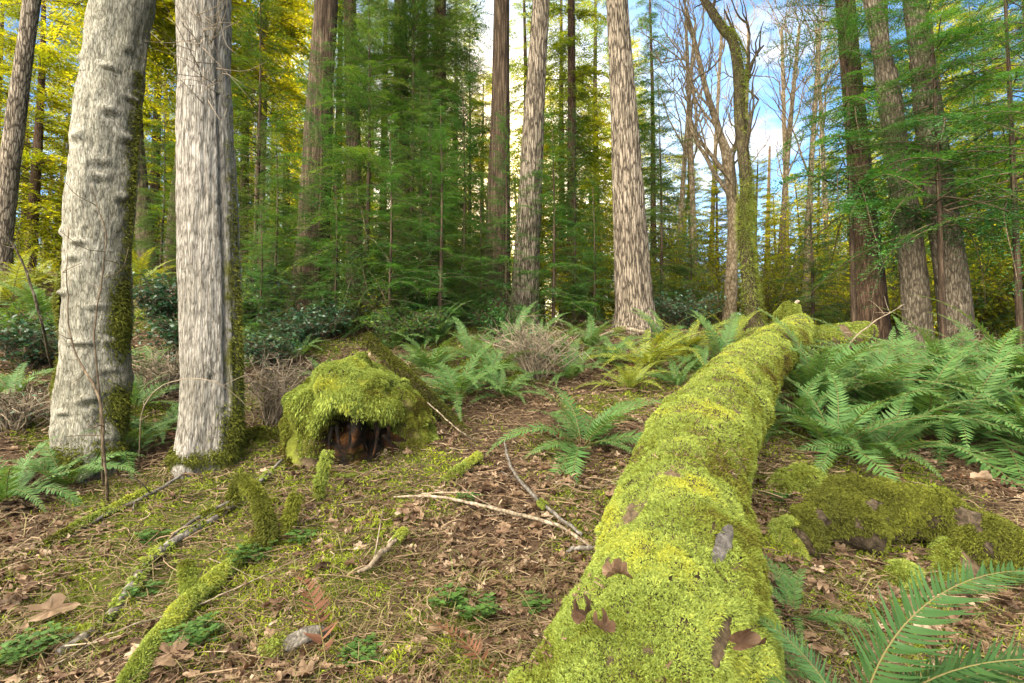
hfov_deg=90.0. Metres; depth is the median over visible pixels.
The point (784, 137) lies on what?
bare tree
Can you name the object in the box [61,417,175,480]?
sword fern
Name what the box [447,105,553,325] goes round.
young hemlock
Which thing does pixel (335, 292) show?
young hemlock
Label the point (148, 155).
evergreen tree
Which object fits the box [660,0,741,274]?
bare tree
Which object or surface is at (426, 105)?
young hemlock
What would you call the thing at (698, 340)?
sword fern
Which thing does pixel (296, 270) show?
evergreen shrub
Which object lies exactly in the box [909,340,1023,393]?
sword fern
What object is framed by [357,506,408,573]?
fallen branch
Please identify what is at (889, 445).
sword fern
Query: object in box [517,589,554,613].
herb
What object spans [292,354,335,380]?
sword fern
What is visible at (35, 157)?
evergreen tree
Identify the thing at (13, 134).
alder tree
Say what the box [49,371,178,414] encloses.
sword fern
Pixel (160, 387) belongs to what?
bramble cane
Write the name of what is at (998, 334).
evergreen tree
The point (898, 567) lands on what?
moss mound
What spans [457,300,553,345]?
sword fern
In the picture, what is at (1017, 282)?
young hemlock
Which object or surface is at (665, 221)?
evergreen tree
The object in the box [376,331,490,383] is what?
sword fern
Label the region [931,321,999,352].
bramble thicket
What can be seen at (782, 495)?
herb
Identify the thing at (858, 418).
sword fern
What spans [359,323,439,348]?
sword fern
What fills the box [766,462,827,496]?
moss mound
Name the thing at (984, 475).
fallen leaf
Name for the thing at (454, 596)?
herb
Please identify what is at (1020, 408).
sword fern
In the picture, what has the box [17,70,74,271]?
evergreen tree
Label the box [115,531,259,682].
mossy branch
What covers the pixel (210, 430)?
maple tree
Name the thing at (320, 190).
young hemlock
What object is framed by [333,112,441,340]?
young hemlock
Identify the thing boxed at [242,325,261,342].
sword fern
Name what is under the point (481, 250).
young hemlock
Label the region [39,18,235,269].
evergreen tree
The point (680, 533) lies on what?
mossy log
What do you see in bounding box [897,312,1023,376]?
sword fern
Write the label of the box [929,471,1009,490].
dead fern frond
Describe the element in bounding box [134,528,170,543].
herb
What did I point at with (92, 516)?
mossy branch
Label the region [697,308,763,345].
sword fern
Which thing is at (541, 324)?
sword fern
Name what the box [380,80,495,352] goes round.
young hemlock
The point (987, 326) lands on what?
young hemlock
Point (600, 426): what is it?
sword fern
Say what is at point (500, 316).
evergreen shrub
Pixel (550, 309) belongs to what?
evergreen tree
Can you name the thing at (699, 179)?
evergreen tree
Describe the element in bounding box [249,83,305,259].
evergreen tree
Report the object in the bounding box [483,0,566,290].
evergreen tree
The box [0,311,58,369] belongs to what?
evergreen shrub
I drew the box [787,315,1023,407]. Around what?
sword fern
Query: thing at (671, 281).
evergreen shrub
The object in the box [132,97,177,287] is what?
young hemlock
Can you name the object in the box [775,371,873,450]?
sword fern
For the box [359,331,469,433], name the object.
mossy log
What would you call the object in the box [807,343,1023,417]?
sword fern
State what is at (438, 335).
sword fern
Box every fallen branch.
[45,554,308,670]
[61,472,186,543]
[130,458,283,570]
[252,487,388,552]
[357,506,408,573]
[393,488,591,545]
[427,402,478,443]
[501,441,582,535]
[555,478,616,497]
[566,545,594,552]
[600,321,644,335]
[842,296,908,348]
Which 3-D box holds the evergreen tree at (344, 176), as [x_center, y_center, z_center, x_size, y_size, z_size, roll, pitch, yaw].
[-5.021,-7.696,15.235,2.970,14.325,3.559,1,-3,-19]
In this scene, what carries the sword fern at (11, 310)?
on the ground at (108, 667)
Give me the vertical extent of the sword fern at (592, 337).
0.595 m
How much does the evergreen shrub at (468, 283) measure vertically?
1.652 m
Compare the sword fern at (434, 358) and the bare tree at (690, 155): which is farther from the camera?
the bare tree at (690, 155)
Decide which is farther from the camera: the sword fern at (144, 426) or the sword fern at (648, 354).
the sword fern at (648, 354)
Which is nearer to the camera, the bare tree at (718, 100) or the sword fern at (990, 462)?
the sword fern at (990, 462)
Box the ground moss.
[0,271,1023,682]
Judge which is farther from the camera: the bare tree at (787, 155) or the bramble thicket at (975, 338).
the bare tree at (787, 155)
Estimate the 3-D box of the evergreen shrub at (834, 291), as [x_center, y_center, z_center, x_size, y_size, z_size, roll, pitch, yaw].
[8.325,-2.143,13.517,4.057,4.413,3.403,0,-3,0]
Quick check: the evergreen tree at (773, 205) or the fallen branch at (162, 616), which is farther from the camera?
the evergreen tree at (773, 205)
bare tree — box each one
[599,0,768,328]
[631,0,721,257]
[646,0,725,324]
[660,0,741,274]
[694,0,769,329]
[708,0,775,328]
[745,0,813,267]
[749,0,832,266]
[761,0,867,314]
[768,0,844,286]
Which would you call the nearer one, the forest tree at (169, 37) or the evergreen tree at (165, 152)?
the forest tree at (169, 37)
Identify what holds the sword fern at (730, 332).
on the ground at (108, 667)
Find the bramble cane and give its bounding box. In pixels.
[138,375,250,466]
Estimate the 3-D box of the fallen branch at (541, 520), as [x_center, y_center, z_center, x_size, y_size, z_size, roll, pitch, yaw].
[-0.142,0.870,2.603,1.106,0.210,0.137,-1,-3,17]
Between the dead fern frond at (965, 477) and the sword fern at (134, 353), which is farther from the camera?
the sword fern at (134, 353)
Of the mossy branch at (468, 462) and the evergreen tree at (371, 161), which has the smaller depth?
the mossy branch at (468, 462)
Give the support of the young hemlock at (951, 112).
on the ground at (108, 667)
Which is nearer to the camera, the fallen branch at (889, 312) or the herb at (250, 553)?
the herb at (250, 553)
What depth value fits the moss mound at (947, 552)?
2.21 m
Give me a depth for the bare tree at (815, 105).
11.98 m
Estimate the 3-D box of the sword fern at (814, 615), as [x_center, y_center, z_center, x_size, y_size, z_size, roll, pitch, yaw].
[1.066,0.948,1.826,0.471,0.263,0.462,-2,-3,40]
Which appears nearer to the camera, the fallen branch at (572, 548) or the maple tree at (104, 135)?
the fallen branch at (572, 548)
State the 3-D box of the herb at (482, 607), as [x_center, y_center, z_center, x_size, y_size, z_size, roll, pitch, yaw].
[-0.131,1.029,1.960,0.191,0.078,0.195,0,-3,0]
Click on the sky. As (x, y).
(758, 135)
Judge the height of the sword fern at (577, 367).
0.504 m
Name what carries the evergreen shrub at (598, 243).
on the ground at (108, 667)
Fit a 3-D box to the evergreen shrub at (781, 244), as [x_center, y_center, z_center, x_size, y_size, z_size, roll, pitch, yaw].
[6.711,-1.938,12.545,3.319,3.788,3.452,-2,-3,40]
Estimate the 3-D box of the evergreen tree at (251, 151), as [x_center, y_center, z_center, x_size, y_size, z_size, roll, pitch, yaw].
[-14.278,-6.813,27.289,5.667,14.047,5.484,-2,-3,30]
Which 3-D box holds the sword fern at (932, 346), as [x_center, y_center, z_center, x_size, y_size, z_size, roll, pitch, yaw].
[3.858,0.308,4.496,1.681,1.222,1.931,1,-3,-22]
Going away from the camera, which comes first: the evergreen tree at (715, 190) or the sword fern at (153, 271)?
the sword fern at (153, 271)
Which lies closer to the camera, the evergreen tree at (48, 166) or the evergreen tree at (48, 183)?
the evergreen tree at (48, 166)
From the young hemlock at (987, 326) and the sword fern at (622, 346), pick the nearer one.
the sword fern at (622, 346)
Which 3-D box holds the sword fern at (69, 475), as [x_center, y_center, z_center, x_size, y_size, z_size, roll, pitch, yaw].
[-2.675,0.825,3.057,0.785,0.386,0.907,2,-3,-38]
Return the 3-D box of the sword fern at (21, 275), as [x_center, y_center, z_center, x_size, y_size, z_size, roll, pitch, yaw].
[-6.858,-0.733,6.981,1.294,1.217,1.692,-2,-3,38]
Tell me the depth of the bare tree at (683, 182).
13.94 m
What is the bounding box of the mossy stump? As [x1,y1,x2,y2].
[276,351,439,482]
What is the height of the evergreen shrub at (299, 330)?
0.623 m
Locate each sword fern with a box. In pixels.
[0,245,59,300]
[0,258,60,286]
[0,281,53,317]
[0,294,50,340]
[0,361,52,397]
[0,434,115,511]
[0,443,144,508]
[1,243,60,290]
[42,345,169,374]
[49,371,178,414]
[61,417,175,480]
[129,402,178,443]
[131,343,178,368]
[132,246,175,288]
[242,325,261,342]
[243,309,313,340]
[243,346,286,372]
[270,332,330,358]
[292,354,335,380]
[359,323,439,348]
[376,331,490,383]
[386,301,469,347]
[413,338,525,420]
[415,316,511,360]
[444,333,545,392]
[456,365,549,405]
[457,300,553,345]
[486,380,661,483]
[498,312,571,344]
[511,320,600,357]
[519,338,611,386]
[548,312,632,348]
[575,361,678,390]
[578,330,650,372]
[583,328,709,385]
[620,308,705,344]
[637,311,742,366]
[637,356,702,386]
[667,344,708,372]
[677,310,755,360]
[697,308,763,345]
[747,304,1011,415]
[748,560,1023,682]
[764,555,887,646]
[765,368,1008,481]
[765,421,800,448]
[773,391,999,480]
[773,606,832,682]
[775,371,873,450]
[776,326,1021,443]
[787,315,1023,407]
[801,341,1023,492]
[804,316,934,370]
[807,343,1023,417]
[837,326,1023,485]
[850,344,1023,469]
[864,306,1023,450]
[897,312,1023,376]
[907,348,1023,455]
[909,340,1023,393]
[911,294,1023,397]
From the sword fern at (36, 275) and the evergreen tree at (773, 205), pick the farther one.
the evergreen tree at (773, 205)
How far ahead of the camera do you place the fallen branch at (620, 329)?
7.37 m
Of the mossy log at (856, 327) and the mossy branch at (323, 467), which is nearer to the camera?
the mossy branch at (323, 467)
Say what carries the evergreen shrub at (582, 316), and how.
on the ground at (108, 667)
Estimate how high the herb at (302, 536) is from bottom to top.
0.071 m
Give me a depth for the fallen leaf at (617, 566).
1.20 m
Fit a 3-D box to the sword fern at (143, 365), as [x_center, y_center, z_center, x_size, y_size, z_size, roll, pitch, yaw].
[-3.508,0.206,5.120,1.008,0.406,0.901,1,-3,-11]
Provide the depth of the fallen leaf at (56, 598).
2.03 m
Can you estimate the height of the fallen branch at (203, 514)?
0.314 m
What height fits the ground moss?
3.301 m
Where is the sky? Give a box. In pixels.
[0,0,1023,321]
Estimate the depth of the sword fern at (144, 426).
3.74 m
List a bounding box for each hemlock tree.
[333,0,476,290]
[363,0,493,299]
[814,0,936,352]
[835,0,893,342]
[902,0,977,353]
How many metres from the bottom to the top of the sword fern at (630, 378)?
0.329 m
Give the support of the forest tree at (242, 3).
on the ground at (108, 667)
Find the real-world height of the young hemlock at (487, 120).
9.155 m
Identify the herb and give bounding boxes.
[0,620,74,665]
[119,579,164,599]
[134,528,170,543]
[159,611,229,648]
[223,539,277,566]
[284,529,318,545]
[335,632,385,666]
[429,582,467,608]
[455,591,501,621]
[456,490,482,504]
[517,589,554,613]
[765,491,791,504]
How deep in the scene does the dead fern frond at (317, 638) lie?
1.90 m
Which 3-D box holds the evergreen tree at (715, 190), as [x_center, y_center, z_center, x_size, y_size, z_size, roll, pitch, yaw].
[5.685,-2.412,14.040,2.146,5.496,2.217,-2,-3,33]
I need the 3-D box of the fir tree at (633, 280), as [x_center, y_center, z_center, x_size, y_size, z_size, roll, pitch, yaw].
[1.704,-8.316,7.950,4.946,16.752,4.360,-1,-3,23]
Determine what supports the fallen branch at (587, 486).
on the ground at (108, 667)
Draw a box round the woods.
[14,64,1001,322]
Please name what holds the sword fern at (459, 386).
on the ground at (108, 667)
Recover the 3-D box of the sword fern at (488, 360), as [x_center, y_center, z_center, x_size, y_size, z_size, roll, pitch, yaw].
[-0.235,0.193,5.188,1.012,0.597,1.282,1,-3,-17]
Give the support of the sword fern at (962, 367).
on the ground at (108, 667)
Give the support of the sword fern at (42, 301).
on the ground at (108, 667)
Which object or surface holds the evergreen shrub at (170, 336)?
on the ground at (108, 667)
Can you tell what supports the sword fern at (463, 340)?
on the ground at (108, 667)
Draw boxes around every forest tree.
[0,0,261,282]
[51,0,303,283]
[145,0,344,270]
[294,0,402,307]
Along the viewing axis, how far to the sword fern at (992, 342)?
4.51 m
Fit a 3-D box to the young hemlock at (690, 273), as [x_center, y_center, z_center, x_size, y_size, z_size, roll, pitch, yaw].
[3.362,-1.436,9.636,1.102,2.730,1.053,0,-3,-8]
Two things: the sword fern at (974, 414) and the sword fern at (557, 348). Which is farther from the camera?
the sword fern at (557, 348)
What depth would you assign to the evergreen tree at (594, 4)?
19.23 m
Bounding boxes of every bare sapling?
[0,229,57,367]
[55,227,110,503]
[60,180,128,489]
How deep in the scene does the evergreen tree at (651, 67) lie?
15.17 m
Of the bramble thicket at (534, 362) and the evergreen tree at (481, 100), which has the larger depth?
the evergreen tree at (481, 100)
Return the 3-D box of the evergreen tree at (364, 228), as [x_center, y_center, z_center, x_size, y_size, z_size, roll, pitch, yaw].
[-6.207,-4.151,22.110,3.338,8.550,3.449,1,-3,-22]
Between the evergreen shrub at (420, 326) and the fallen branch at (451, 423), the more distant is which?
the evergreen shrub at (420, 326)
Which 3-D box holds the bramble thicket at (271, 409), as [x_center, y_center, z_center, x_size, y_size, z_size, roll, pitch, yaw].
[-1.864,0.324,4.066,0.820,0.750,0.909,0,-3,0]
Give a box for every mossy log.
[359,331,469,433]
[499,300,816,682]
[809,321,878,354]
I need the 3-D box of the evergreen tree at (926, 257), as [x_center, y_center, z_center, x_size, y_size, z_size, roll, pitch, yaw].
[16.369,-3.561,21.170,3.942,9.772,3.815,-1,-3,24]
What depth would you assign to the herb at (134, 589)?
2.10 m
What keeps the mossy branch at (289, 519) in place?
on the ground at (108, 667)
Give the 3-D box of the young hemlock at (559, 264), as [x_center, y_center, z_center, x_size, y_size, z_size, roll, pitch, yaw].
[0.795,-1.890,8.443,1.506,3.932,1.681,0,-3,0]
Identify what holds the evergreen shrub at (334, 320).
on the ground at (108, 667)
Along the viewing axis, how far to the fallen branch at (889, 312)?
5.85 m
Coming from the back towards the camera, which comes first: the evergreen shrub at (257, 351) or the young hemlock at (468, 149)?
the young hemlock at (468, 149)
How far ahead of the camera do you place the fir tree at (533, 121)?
8.85 m
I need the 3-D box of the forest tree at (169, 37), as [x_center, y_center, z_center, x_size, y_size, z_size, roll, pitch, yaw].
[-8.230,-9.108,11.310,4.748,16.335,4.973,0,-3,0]
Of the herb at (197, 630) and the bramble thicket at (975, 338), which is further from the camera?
the bramble thicket at (975, 338)
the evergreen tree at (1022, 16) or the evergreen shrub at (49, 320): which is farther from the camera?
the evergreen tree at (1022, 16)
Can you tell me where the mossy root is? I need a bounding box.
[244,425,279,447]
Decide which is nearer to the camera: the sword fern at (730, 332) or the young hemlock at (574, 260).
the sword fern at (730, 332)
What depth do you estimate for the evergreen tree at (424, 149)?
16.28 m
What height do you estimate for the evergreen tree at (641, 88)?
14.657 m
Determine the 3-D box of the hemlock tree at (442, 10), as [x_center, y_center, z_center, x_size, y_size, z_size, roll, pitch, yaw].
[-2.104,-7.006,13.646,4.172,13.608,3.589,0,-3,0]
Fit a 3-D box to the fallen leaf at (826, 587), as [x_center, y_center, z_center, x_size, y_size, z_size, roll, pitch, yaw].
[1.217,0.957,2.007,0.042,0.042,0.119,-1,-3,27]
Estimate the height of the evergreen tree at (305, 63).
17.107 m
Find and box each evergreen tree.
[0,0,38,261]
[0,0,61,265]
[0,0,82,271]
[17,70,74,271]
[22,3,147,272]
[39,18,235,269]
[144,88,161,171]
[148,69,249,233]
[149,91,174,266]
[233,0,297,290]
[233,95,281,251]
[248,0,345,298]
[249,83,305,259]
[290,1,385,306]
[332,121,374,304]
[337,0,427,290]
[340,150,388,302]
[363,4,482,291]
[417,0,487,280]
[449,67,516,312]
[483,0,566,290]
[510,0,613,320]
[511,50,584,321]
[542,74,614,320]
[553,0,648,320]
[586,36,685,321]
[596,0,698,322]
[649,188,684,318]
[657,129,724,326]
[687,157,743,325]
[724,155,800,328]
[758,191,796,322]
[768,173,829,322]
[790,145,848,322]
[791,0,914,322]
[815,0,984,336]
[834,151,892,326]
[843,124,935,324]
[873,0,1020,333]
[880,152,936,333]
[921,1,1023,340]
[966,1,1023,336]
[998,104,1023,324]
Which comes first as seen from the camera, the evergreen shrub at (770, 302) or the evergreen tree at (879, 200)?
the evergreen shrub at (770, 302)
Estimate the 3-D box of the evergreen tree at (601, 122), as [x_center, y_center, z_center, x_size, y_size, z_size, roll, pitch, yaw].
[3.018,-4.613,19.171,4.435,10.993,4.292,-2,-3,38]
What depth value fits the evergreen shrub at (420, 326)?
6.56 m
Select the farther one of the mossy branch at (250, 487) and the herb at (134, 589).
the mossy branch at (250, 487)
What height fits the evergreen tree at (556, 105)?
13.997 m
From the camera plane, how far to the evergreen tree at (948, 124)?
17.96 m
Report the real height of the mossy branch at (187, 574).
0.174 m
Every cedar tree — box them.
[242,0,423,313]
[466,0,531,319]
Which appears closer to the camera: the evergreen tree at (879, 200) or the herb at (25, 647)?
the herb at (25, 647)
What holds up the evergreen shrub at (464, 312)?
on the ground at (108, 667)
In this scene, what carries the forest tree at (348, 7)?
on the ground at (108, 667)
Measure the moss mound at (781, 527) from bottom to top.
0.267 m
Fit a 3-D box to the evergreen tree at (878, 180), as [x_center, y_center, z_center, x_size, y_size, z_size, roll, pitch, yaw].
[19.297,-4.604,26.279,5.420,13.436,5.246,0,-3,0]
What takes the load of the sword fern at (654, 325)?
on the ground at (108, 667)
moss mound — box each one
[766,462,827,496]
[766,514,812,566]
[877,558,927,594]
[923,535,1000,591]
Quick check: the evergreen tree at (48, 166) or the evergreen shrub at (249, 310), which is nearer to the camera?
the evergreen shrub at (249, 310)
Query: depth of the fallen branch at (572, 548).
2.36 m
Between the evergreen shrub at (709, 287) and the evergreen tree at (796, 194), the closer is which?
the evergreen shrub at (709, 287)
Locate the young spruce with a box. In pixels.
[763,183,850,324]
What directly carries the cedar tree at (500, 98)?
on the ground at (108, 667)
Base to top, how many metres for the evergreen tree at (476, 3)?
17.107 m
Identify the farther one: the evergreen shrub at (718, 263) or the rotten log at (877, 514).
the evergreen shrub at (718, 263)
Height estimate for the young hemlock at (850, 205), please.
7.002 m
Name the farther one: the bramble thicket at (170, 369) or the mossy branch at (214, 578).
the bramble thicket at (170, 369)
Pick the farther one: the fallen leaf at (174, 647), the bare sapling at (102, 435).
the bare sapling at (102, 435)
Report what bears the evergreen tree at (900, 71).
on the ground at (108, 667)
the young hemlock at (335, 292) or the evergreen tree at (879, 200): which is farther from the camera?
the evergreen tree at (879, 200)
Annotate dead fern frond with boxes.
[292,569,337,671]
[424,619,498,682]
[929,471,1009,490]
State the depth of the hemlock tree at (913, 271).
7.09 m
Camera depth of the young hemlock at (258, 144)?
9.98 m
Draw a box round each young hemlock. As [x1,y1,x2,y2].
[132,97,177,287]
[162,0,307,292]
[240,117,319,314]
[240,199,287,333]
[244,29,373,322]
[271,0,453,338]
[291,169,359,343]
[331,0,488,320]
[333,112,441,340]
[379,62,473,304]
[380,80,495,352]
[382,69,479,329]
[397,0,518,320]
[417,71,511,323]
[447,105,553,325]
[451,169,503,330]
[517,107,601,327]
[539,104,613,319]
[559,175,614,326]
[603,70,726,327]
[665,193,724,326]
[745,0,990,321]
[799,0,1023,362]
[846,0,1023,334]
[849,0,1023,354]
[929,0,1023,344]
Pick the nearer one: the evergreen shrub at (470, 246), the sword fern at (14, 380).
the sword fern at (14, 380)
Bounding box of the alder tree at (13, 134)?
[0,0,41,270]
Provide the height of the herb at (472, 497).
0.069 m
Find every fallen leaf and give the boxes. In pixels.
[24,592,79,621]
[151,637,193,666]
[571,593,591,623]
[592,608,615,634]
[602,558,632,578]
[728,627,765,650]
[816,579,828,592]
[970,470,997,481]
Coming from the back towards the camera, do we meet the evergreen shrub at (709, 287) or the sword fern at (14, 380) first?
the evergreen shrub at (709, 287)
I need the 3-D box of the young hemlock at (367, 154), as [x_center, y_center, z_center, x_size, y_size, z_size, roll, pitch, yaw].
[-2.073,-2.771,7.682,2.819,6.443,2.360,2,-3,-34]
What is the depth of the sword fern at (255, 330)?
6.38 m
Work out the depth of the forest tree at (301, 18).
13.90 m
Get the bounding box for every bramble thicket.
[0,375,50,434]
[131,343,179,396]
[243,339,315,426]
[473,307,595,381]
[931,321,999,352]
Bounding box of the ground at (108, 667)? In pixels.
[0,269,1023,682]
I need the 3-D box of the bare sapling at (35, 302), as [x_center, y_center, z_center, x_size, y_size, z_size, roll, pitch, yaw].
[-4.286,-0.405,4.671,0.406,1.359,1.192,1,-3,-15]
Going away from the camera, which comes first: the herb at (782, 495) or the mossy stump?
the herb at (782, 495)
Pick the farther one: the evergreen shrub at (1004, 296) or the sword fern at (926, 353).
the evergreen shrub at (1004, 296)
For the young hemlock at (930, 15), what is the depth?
6.43 m
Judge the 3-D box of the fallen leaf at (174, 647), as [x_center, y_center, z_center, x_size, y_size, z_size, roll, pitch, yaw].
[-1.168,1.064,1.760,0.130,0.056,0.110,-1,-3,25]
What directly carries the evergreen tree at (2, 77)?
on the ground at (108, 667)
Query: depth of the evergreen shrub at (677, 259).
12.85 m
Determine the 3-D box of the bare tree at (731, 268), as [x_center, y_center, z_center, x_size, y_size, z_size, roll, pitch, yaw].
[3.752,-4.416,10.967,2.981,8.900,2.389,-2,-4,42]
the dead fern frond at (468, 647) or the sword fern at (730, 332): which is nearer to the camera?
the dead fern frond at (468, 647)
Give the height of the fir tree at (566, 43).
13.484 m
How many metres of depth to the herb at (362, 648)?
1.78 m
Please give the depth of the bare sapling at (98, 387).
2.86 m
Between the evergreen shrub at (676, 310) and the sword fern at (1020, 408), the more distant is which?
the evergreen shrub at (676, 310)
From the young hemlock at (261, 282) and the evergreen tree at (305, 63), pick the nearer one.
the young hemlock at (261, 282)
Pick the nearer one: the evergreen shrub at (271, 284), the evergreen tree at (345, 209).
the evergreen shrub at (271, 284)
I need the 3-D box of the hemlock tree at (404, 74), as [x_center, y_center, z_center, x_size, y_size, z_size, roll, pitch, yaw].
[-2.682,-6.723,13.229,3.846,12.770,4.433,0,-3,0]
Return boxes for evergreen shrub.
[0,299,58,347]
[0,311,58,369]
[132,268,177,334]
[133,311,178,358]
[241,254,313,322]
[241,272,300,332]
[242,325,312,370]
[244,246,360,294]
[248,305,346,344]
[273,293,368,338]
[327,273,415,333]
[356,274,463,325]
[360,296,450,347]
[410,285,487,328]
[432,192,512,281]
[442,264,482,316]
[463,293,548,336]
[539,203,657,317]
[539,262,614,321]
[612,199,725,323]
[651,250,715,323]
[652,211,799,328]
[653,274,727,329]
[673,258,773,327]
[721,186,849,314]
[737,252,843,325]
[771,185,931,324]
[794,258,898,324]
[845,259,936,338]
[886,214,1023,342]
[968,227,1023,344]
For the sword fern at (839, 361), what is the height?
1.400 m
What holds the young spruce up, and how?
on the ground at (108, 667)
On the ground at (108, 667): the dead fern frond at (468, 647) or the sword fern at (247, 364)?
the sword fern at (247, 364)
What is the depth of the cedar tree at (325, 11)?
8.61 m
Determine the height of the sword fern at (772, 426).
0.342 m
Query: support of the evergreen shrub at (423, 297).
on the ground at (108, 667)
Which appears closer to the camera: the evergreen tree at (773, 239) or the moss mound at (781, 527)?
the moss mound at (781, 527)
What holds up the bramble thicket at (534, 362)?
on the ground at (108, 667)
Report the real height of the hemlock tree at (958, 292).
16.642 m
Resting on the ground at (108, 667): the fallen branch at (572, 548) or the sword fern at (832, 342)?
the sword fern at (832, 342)
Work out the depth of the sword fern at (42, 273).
7.39 m
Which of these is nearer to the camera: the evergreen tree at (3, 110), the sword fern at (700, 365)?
the sword fern at (700, 365)
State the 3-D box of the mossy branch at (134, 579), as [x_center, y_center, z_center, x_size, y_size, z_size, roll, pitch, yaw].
[-1.552,0.941,2.439,0.172,0.465,1.241,0,-3,7]
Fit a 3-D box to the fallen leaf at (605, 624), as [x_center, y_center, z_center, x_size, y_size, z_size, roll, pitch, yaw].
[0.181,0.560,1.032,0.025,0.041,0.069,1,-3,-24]
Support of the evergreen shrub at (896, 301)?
on the ground at (108, 667)
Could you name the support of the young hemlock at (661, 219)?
on the ground at (108, 667)
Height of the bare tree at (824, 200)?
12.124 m
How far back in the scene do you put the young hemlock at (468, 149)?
10.09 m
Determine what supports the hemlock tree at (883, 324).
on the ground at (108, 667)
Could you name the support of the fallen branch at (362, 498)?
on the ground at (108, 667)
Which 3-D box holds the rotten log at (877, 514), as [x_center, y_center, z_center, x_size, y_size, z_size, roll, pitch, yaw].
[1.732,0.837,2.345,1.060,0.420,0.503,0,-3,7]
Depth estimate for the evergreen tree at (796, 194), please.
14.12 m
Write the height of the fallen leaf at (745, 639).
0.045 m
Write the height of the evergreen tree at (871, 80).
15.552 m
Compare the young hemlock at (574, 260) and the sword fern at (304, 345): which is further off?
the young hemlock at (574, 260)
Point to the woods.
(414, 190)
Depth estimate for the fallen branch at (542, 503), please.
2.69 m
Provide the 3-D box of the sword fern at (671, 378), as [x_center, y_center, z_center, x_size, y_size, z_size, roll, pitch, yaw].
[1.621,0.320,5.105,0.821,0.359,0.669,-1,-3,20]
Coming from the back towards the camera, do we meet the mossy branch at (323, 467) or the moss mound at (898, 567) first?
the mossy branch at (323, 467)
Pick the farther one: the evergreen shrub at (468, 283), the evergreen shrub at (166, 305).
the evergreen shrub at (468, 283)
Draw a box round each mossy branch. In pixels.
[41,486,152,545]
[55,467,275,656]
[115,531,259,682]
[175,558,203,609]
[223,472,281,552]
[279,491,303,543]
[312,449,334,506]
[438,450,482,484]
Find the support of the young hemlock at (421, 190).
on the ground at (108, 667)
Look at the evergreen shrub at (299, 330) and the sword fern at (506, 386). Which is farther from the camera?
the evergreen shrub at (299, 330)
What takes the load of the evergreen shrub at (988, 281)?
on the ground at (108, 667)
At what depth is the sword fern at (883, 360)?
4.00 m
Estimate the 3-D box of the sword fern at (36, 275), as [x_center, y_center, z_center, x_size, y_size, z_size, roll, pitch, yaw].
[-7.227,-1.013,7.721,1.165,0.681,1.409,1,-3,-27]
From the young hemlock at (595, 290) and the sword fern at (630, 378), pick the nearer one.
the sword fern at (630, 378)
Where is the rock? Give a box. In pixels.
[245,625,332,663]
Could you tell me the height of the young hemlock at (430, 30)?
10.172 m
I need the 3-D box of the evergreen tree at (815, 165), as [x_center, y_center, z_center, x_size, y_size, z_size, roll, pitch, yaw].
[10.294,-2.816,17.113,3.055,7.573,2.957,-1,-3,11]
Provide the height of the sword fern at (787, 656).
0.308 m
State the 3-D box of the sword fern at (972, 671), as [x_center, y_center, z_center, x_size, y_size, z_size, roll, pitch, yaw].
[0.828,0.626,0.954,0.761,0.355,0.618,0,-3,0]
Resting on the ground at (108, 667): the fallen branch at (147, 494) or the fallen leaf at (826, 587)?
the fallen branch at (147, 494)
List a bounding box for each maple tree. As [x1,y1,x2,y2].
[44,0,155,483]
[141,0,266,478]
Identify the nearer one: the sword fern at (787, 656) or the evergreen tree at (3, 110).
the sword fern at (787, 656)
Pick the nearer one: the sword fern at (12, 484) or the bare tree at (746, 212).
the sword fern at (12, 484)
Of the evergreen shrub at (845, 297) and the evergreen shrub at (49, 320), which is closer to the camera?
the evergreen shrub at (49, 320)
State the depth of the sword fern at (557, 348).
5.96 m
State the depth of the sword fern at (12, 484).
2.80 m
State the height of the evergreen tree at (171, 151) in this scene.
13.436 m
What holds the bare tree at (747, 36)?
on the ground at (108, 667)
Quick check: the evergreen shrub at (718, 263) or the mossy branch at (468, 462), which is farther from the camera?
the evergreen shrub at (718, 263)
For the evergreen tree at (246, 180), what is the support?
on the ground at (108, 667)
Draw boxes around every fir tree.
[507,0,549,323]
[510,0,612,319]
[550,0,659,334]
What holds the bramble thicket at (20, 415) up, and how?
on the ground at (108, 667)
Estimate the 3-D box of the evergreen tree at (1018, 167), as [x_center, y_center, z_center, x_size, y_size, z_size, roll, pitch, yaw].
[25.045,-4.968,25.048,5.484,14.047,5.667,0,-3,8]
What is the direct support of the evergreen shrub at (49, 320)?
on the ground at (108, 667)
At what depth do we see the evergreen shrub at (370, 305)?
7.13 m
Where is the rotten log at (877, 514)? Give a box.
[787,472,1023,583]
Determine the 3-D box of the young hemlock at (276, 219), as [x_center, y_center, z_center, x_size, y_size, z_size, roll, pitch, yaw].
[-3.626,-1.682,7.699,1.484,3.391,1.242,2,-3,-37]
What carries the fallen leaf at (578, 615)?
on the mossy log at (680, 533)

